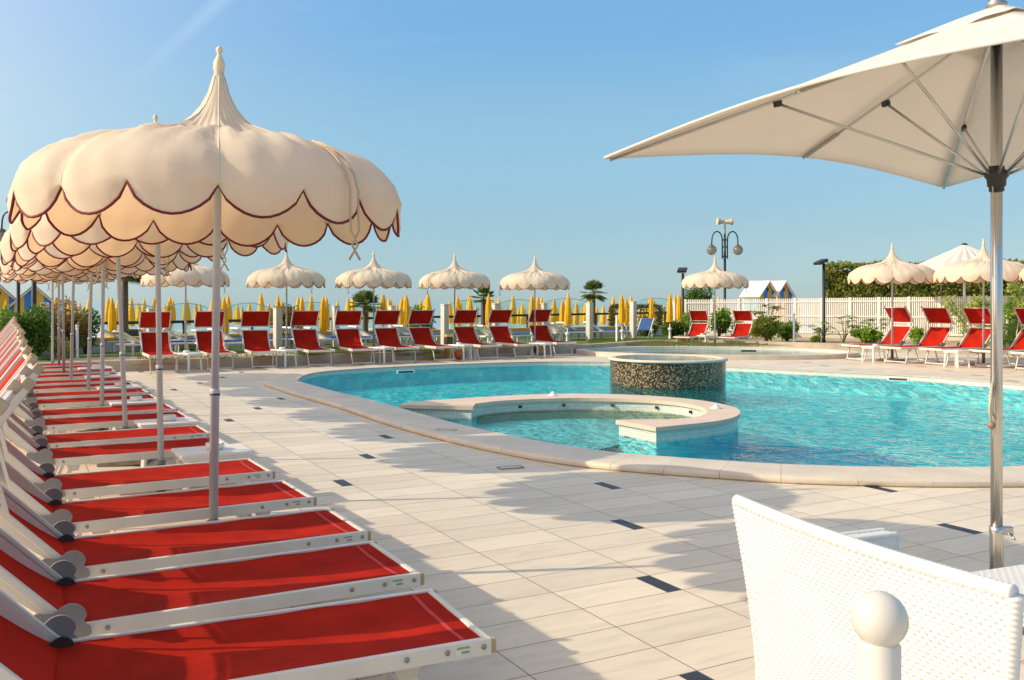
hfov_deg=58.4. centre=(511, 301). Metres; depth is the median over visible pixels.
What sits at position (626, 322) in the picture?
closed parasol
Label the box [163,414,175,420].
ashtray
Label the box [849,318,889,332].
umbrella leaf plant
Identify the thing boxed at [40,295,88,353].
leafy shrub
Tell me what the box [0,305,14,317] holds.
leafy shrub
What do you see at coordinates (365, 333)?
beach lounger
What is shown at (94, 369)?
side table
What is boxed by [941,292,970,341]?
climbing branch
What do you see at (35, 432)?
sunbed
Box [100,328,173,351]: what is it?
beach lounger
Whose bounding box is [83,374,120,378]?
side table
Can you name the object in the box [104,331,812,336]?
beach
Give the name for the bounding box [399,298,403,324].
closed parasol
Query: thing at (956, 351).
side table
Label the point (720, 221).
double globe lamp
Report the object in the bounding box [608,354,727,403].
spa basin
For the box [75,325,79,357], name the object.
pipe post
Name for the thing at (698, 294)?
round tree
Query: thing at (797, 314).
closed parasol
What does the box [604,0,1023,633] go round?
square parasol
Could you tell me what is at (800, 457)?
pool deep basin
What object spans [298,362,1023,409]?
pool wall
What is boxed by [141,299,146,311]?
closed parasol
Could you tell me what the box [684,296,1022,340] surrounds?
slatted fence
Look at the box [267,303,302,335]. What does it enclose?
rounded shrub
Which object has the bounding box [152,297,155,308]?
closed parasol
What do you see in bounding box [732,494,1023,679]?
wicker armchair
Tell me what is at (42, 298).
beach hut
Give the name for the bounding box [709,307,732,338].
leafy shrub
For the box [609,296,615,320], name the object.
closed parasol
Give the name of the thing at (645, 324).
folding chair
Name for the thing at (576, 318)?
closed parasol
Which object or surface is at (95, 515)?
sunbed
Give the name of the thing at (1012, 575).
wicker table
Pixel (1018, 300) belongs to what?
climbing branch
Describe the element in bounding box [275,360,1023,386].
pool border
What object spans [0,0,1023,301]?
sky
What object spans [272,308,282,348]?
square post
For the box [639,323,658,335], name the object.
leafy shrub
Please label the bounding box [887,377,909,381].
skimmer
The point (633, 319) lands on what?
square post
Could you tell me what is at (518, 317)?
closed parasol
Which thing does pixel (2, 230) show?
double globe lamp
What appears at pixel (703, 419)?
whirlpool wall
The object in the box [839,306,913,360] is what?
sunbed
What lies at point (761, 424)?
pool water
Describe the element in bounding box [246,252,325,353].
scalloped parasol
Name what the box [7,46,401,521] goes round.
scalloped parasol
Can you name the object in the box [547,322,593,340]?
beach lounger
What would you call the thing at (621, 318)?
closed parasol
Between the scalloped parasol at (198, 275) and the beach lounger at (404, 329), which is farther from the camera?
the beach lounger at (404, 329)
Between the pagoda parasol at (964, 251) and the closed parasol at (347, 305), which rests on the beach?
the closed parasol at (347, 305)
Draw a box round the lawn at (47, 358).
[38,335,856,364]
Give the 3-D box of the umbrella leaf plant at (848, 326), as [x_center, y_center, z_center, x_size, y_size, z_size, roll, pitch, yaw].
[10.819,0.897,30.169,1.467,0.935,1.078,0,0,0]
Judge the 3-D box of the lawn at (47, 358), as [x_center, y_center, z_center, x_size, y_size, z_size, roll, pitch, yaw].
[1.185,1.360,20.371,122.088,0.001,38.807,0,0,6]
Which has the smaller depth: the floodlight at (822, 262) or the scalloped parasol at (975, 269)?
the scalloped parasol at (975, 269)
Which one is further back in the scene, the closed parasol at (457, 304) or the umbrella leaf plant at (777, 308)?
the closed parasol at (457, 304)
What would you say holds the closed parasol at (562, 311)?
on the lawn at (47, 358)
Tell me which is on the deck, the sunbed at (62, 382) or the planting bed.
the sunbed at (62, 382)
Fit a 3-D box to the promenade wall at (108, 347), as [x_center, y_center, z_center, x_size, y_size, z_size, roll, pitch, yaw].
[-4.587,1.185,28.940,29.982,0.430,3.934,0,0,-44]
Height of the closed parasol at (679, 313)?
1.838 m
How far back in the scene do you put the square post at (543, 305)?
31.93 m
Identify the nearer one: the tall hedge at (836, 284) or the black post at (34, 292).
the black post at (34, 292)
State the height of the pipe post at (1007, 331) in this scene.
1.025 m
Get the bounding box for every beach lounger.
[91,330,100,337]
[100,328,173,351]
[113,330,193,355]
[138,327,195,338]
[162,328,228,350]
[176,330,188,334]
[190,329,242,343]
[207,328,272,349]
[230,327,293,349]
[282,326,334,347]
[304,327,372,345]
[348,326,410,344]
[393,325,450,345]
[473,325,531,342]
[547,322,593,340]
[556,322,601,339]
[583,321,637,337]
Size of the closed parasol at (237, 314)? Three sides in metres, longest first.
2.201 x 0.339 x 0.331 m
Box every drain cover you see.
[435,428,457,430]
[497,465,524,468]
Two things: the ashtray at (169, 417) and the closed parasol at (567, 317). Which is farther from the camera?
the closed parasol at (567, 317)
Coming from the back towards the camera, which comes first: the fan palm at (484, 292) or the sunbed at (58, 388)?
the fan palm at (484, 292)
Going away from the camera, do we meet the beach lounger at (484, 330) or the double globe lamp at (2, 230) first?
the beach lounger at (484, 330)
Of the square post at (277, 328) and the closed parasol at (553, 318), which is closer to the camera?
the square post at (277, 328)
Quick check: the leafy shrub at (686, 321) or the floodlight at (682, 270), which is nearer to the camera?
the leafy shrub at (686, 321)
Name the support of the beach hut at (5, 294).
on the beach
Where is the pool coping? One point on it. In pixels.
(463, 435)
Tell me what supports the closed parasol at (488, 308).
on the lawn at (47, 358)
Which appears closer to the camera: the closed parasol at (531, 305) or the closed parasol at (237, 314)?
the closed parasol at (531, 305)
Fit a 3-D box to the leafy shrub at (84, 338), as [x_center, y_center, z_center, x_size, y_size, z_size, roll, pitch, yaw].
[-11.169,0.739,24.017,0.852,1.256,0.869,0,0,0]
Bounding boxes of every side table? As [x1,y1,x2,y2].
[77,366,112,370]
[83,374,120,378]
[95,384,141,406]
[107,398,156,429]
[134,417,199,466]
[171,443,253,490]
[174,352,203,371]
[270,349,297,367]
[369,346,393,363]
[449,344,472,360]
[529,342,552,357]
[697,335,716,345]
[860,346,885,362]
[942,349,971,367]
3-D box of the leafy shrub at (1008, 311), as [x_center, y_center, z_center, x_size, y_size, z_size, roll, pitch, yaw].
[13.312,0.523,23.852,1.274,1.694,1.007,0,0,28]
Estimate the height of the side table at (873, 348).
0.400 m
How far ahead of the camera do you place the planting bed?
32.10 m
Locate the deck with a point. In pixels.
(541, 570)
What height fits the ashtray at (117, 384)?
0.050 m
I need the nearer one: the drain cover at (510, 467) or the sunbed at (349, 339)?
the drain cover at (510, 467)
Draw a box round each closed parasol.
[105,297,109,336]
[108,298,118,336]
[115,300,118,335]
[128,297,134,328]
[136,305,140,324]
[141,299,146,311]
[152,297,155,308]
[166,301,172,331]
[169,297,173,325]
[172,300,175,330]
[182,302,184,319]
[184,300,190,329]
[193,302,197,329]
[221,297,229,335]
[226,295,232,333]
[235,304,240,323]
[258,293,264,329]
[275,296,280,305]
[295,297,299,309]
[299,297,304,328]
[308,294,313,326]
[319,296,328,344]
[325,297,330,330]
[345,298,350,309]
[380,295,385,327]
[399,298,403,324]
[402,294,409,342]
[425,294,431,309]
[449,301,452,328]
[455,295,460,325]
[466,297,472,325]
[475,305,478,323]
[485,293,491,342]
[509,295,516,323]
[517,307,519,327]
[520,302,525,325]
[527,294,533,340]
[536,296,539,324]
[550,299,556,323]
[559,299,564,336]
[563,293,572,340]
[573,301,578,326]
[583,303,585,326]
[601,304,605,325]
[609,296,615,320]
[618,294,624,339]
[624,298,629,335]
[649,296,654,335]
[665,293,674,338]
[676,294,682,338]
[797,305,799,323]
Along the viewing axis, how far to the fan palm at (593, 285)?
34.89 m
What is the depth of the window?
53.42 m
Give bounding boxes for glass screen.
[162,303,206,308]
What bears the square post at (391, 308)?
on the lawn at (47, 358)
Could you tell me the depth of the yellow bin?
23.78 m
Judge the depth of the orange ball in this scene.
23.59 m
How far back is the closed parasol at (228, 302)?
46.93 m
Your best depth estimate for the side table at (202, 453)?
6.76 m
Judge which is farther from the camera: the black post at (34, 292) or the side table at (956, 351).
the black post at (34, 292)
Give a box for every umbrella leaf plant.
[751,304,784,340]
[803,324,841,341]
[818,315,861,342]
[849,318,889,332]
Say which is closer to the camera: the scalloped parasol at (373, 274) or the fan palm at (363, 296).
the scalloped parasol at (373, 274)
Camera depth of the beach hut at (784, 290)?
55.17 m
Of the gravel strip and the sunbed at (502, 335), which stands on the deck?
the sunbed at (502, 335)
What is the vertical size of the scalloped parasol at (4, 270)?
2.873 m
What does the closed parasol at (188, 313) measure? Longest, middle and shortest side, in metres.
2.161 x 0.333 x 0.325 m
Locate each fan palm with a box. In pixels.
[116,275,140,334]
[349,289,381,342]
[470,286,493,326]
[581,279,606,337]
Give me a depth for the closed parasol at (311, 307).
47.66 m
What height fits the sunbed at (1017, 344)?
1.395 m
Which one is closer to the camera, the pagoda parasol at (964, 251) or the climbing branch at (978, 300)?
the climbing branch at (978, 300)
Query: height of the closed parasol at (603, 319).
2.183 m
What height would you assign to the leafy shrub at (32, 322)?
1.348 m
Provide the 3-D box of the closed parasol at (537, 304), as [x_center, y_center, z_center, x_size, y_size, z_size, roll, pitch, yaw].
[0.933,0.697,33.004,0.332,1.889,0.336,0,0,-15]
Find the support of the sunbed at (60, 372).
on the deck
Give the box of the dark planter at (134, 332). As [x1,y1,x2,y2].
[129,329,142,336]
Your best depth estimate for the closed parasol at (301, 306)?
28.95 m
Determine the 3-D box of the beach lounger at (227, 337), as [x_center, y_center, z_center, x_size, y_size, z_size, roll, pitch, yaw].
[-7.426,1.039,25.469,1.938,0.642,0.600,0,0,-45]
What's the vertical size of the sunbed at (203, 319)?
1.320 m
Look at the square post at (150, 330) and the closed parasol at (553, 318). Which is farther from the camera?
the closed parasol at (553, 318)
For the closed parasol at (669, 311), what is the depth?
32.91 m
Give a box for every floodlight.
[677,267,686,335]
[813,259,827,342]
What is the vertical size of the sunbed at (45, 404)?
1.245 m
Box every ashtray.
[114,382,120,386]
[130,396,142,400]
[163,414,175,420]
[205,441,223,449]
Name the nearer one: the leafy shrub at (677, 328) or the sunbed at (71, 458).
the sunbed at (71, 458)
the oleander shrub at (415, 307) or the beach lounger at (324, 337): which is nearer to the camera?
the beach lounger at (324, 337)
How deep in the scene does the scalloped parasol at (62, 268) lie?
11.92 m
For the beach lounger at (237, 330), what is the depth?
26.06 m
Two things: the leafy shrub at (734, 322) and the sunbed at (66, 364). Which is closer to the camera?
the sunbed at (66, 364)
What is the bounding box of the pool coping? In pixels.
[264,381,1023,486]
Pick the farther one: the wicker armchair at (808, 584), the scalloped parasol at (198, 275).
the scalloped parasol at (198, 275)
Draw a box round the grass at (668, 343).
[137,338,767,359]
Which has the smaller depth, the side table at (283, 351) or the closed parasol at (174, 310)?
the side table at (283, 351)
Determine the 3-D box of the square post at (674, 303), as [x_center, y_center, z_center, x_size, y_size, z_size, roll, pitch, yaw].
[6.082,0.676,34.300,0.215,1.409,0.215,0,0,-42]
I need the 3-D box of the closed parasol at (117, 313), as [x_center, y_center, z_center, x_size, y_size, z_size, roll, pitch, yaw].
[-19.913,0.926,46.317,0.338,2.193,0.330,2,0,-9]
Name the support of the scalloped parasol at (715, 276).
on the deck
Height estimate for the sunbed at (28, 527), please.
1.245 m
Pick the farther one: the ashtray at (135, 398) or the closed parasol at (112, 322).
the closed parasol at (112, 322)
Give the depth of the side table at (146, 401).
10.09 m
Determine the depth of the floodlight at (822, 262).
30.45 m
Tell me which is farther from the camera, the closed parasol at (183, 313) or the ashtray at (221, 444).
the closed parasol at (183, 313)
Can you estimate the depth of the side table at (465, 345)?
23.64 m
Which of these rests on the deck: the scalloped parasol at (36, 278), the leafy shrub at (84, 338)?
the scalloped parasol at (36, 278)
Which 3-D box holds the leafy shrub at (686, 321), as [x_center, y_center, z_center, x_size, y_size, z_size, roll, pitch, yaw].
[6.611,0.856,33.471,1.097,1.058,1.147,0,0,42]
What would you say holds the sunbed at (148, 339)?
on the deck
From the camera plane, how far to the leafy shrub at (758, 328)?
31.01 m
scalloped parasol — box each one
[0,229,223,466]
[0,261,141,378]
[0,272,124,372]
[0,274,114,364]
[0,279,98,363]
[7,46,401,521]
[9,114,288,491]
[9,253,191,432]
[9,260,168,390]
[140,263,229,357]
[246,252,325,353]
[335,250,411,346]
[419,253,489,348]
[499,255,569,354]
[681,256,748,345]
[847,243,937,360]
[933,238,1023,364]
[1019,268,1023,281]
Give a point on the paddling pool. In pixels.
(754, 353)
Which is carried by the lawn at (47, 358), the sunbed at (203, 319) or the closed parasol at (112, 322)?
the closed parasol at (112, 322)
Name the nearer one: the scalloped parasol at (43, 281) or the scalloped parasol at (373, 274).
the scalloped parasol at (43, 281)
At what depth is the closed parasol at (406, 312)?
29.96 m
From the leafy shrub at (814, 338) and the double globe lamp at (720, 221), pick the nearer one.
the leafy shrub at (814, 338)
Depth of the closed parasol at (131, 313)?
41.79 m
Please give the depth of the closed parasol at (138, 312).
56.96 m
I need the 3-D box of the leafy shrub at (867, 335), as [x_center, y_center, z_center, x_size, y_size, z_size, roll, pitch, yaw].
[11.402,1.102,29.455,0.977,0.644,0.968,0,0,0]
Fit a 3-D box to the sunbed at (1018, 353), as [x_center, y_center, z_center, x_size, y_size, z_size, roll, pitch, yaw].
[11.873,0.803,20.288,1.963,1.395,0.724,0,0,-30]
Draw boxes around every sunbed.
[0,317,106,370]
[0,319,117,380]
[0,320,130,385]
[0,321,132,392]
[0,323,150,409]
[0,324,156,409]
[0,326,177,433]
[0,328,188,433]
[0,332,209,473]
[0,335,228,487]
[0,341,274,517]
[0,348,316,535]
[0,356,370,602]
[0,366,423,636]
[0,379,495,679]
[3,318,116,374]
[13,316,106,366]
[139,310,180,373]
[194,310,236,370]
[240,309,279,368]
[290,309,335,366]
[334,309,378,364]
[373,309,419,362]
[407,309,458,361]
[452,308,502,359]
[487,308,538,358]
[527,308,576,355]
[673,309,708,345]
[717,309,752,345]
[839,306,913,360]
[878,306,954,363]
[918,306,989,365]
[967,306,1023,366]
[1008,351,1023,369]
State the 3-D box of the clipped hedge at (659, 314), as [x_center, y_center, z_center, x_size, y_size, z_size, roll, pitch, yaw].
[5.146,0.864,37.983,2.410,1.767,1.454,0,0,0]
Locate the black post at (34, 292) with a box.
[31,281,36,307]
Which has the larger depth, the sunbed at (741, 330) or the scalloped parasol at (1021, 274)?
the sunbed at (741, 330)
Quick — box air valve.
[710,403,721,408]
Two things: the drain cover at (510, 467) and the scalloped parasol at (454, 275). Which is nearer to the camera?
the drain cover at (510, 467)
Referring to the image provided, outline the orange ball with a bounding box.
[454,350,462,359]
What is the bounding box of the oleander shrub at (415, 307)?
[410,304,436,328]
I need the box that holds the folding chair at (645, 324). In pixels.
[637,318,653,337]
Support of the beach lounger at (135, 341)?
on the lawn at (47, 358)
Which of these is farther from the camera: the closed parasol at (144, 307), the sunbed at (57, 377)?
the closed parasol at (144, 307)
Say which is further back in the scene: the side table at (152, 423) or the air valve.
the air valve
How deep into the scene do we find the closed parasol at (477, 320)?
65.86 m
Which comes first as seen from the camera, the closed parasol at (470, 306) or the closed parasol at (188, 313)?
the closed parasol at (470, 306)
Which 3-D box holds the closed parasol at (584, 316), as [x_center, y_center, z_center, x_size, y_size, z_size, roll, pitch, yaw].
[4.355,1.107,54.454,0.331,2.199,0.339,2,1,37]
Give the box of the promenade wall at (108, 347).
[36,325,663,355]
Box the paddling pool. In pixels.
[576,346,859,359]
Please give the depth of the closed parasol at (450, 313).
59.68 m
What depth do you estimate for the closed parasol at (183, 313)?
51.58 m
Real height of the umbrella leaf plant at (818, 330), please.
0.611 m
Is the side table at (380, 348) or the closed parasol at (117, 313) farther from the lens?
the closed parasol at (117, 313)
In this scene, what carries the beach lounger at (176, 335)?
on the lawn at (47, 358)
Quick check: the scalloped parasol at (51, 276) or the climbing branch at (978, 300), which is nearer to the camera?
the scalloped parasol at (51, 276)
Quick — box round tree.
[680,287,713,332]
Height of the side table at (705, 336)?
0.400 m
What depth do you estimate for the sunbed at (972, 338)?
22.33 m
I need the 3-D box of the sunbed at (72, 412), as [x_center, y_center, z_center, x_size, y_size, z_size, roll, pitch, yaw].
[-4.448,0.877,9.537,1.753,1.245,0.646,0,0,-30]
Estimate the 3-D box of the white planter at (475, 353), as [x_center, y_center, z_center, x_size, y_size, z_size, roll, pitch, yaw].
[-0.963,1.369,24.064,0.190,0.262,0.185,0,0,0]
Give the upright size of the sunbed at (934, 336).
1.395 m
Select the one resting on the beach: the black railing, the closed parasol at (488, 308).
the black railing
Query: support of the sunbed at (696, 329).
on the deck
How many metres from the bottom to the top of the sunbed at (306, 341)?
1.320 m
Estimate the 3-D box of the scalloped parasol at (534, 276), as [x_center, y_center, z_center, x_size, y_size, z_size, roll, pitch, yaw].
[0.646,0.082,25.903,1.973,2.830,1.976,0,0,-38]
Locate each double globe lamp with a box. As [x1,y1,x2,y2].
[0,195,19,312]
[709,218,739,306]
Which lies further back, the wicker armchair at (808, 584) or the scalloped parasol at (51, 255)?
the scalloped parasol at (51, 255)
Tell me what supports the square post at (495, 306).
on the lawn at (47, 358)
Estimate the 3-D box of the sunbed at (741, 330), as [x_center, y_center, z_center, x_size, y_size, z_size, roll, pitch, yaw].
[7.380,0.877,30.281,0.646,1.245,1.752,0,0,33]
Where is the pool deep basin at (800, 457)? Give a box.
[729,445,914,466]
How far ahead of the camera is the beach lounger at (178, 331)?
42.23 m
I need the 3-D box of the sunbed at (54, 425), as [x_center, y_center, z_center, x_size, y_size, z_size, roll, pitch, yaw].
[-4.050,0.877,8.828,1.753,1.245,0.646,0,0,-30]
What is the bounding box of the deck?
[5,352,1023,679]
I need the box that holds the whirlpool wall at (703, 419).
[399,394,739,460]
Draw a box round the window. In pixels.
[752,299,758,308]
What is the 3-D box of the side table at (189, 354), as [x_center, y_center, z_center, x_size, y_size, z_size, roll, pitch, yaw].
[-6.973,1.301,19.780,0.520,0.400,0.400,0,0,35]
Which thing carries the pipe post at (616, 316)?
on the lawn at (47, 358)
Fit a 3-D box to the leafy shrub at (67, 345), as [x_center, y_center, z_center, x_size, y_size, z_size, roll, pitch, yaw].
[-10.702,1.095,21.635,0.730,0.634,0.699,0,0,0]
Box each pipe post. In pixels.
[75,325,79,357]
[615,315,617,340]
[793,313,794,341]
[1005,315,1008,353]
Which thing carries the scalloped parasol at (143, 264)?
on the deck
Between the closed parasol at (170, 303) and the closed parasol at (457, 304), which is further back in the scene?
the closed parasol at (170, 303)
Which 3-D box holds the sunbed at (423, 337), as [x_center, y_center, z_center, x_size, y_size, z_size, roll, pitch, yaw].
[-2.045,0.840,23.667,0.685,1.320,1.858,0,0,-29]
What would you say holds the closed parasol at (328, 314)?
on the lawn at (47, 358)
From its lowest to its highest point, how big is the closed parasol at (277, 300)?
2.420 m
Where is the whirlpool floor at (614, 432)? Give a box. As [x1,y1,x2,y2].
[474,419,624,449]
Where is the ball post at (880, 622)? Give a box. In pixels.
[850,590,909,679]
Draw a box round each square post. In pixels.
[146,309,155,331]
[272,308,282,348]
[331,306,339,344]
[388,306,395,327]
[440,304,449,343]
[491,303,499,340]
[539,303,547,324]
[586,303,592,339]
[629,301,636,337]
[672,301,677,335]
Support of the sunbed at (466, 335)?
on the deck
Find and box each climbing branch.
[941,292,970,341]
[959,298,989,317]
[971,294,989,345]
[1003,281,1023,327]
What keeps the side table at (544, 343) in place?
on the deck
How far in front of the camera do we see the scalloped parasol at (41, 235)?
6.73 m
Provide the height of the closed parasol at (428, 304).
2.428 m
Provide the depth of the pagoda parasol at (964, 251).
30.51 m
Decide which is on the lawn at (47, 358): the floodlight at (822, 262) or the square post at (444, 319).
the square post at (444, 319)
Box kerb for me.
[37,340,1023,371]
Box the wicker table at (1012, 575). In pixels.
[970,564,1023,626]
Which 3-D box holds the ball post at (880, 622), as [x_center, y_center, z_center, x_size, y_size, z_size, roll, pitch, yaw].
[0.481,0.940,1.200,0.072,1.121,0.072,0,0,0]
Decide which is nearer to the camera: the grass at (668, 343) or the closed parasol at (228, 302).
the grass at (668, 343)
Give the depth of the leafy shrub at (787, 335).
31.42 m
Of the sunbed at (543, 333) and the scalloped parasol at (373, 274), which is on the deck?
the sunbed at (543, 333)
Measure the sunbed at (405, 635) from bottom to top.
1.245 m
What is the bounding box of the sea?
[60,302,812,330]
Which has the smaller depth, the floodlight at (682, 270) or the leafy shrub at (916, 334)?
the leafy shrub at (916, 334)
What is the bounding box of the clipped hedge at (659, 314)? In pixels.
[607,302,664,325]
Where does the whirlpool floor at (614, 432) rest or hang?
in the whirlpool wall at (703, 419)
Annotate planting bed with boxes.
[706,336,989,346]
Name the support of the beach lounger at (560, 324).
on the lawn at (47, 358)
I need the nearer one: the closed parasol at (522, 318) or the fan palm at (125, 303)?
the fan palm at (125, 303)
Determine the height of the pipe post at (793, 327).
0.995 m
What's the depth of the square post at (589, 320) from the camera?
32.53 m
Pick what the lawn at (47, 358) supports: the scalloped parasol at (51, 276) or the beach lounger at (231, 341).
the beach lounger at (231, 341)
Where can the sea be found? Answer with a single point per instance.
(436, 306)
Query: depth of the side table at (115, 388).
11.84 m
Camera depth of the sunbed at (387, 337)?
23.80 m
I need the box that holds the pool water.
[304,366,1023,466]
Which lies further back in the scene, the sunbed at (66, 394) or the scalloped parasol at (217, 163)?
the sunbed at (66, 394)
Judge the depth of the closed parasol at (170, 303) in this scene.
42.07 m
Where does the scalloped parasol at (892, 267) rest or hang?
on the deck
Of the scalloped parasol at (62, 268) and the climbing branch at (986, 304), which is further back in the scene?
the climbing branch at (986, 304)
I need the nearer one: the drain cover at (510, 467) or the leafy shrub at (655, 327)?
the drain cover at (510, 467)
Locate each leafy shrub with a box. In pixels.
[0,303,56,358]
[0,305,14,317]
[39,336,69,359]
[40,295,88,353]
[75,307,100,353]
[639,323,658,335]
[661,320,684,338]
[680,312,710,338]
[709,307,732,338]
[729,320,747,338]
[750,314,784,340]
[775,318,801,340]
[809,335,820,341]
[849,327,883,342]
[908,326,926,344]
[1003,296,1021,354]
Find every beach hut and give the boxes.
[0,285,15,311]
[9,287,50,318]
[739,281,779,322]
[771,281,795,322]
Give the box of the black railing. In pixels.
[97,311,687,334]
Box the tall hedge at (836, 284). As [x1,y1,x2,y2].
[825,258,1023,336]
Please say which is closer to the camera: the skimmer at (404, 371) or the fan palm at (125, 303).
the skimmer at (404, 371)
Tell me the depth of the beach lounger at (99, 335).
41.73 m
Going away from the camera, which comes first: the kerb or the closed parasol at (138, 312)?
the kerb
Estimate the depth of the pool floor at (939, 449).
15.24 m
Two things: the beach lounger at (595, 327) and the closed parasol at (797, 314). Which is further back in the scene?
the closed parasol at (797, 314)
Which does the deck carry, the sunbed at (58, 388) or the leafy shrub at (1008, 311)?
the sunbed at (58, 388)
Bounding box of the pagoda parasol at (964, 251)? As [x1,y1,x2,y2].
[919,243,1006,336]
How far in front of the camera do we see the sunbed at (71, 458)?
6.96 m
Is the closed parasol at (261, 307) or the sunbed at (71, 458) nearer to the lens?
the sunbed at (71, 458)
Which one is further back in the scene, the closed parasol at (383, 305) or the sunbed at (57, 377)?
the closed parasol at (383, 305)
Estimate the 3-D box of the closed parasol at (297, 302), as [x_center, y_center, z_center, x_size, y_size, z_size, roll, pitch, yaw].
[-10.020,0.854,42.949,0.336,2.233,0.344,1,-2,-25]
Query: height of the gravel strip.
0.001 m
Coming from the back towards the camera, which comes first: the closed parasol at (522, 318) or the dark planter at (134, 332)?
the closed parasol at (522, 318)
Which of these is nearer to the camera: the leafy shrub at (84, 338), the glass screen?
the leafy shrub at (84, 338)
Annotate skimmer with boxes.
[397,370,414,373]
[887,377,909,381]
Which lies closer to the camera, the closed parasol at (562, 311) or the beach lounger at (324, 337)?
the beach lounger at (324, 337)
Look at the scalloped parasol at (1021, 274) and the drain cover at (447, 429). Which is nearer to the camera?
the drain cover at (447, 429)
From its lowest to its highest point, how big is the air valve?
0.070 m
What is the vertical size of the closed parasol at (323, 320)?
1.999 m
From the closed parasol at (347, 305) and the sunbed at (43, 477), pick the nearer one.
the sunbed at (43, 477)
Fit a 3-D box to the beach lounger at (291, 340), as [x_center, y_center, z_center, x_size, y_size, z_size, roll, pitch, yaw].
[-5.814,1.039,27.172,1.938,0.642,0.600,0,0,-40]
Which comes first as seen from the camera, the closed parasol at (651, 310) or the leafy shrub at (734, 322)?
the leafy shrub at (734, 322)
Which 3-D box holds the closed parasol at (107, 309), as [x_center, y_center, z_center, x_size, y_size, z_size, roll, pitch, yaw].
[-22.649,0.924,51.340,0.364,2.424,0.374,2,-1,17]
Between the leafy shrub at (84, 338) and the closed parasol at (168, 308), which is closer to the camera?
the leafy shrub at (84, 338)
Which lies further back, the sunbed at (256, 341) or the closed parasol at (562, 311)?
the closed parasol at (562, 311)
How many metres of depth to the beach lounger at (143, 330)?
26.06 m
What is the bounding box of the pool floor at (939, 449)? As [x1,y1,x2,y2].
[337,380,1023,466]
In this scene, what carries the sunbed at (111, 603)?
on the deck
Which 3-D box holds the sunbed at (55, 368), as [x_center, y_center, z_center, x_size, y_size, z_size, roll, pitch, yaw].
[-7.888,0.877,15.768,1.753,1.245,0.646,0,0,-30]
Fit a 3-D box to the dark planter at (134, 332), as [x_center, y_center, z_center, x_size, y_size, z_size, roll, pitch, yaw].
[-11.186,1.065,27.200,0.420,0.510,0.420,0,0,-10]
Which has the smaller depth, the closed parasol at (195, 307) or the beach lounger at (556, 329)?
the beach lounger at (556, 329)
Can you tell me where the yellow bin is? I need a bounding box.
[443,334,453,357]
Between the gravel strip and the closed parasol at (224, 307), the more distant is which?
the closed parasol at (224, 307)
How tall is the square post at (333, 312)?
1.259 m
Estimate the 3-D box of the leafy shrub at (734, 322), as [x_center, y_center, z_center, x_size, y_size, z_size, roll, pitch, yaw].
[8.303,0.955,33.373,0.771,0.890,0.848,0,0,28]
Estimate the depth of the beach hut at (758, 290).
53.84 m
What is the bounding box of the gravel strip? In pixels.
[54,353,293,361]
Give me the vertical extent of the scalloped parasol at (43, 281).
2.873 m
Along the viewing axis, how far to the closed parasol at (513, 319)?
43.87 m
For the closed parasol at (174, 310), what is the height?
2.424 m

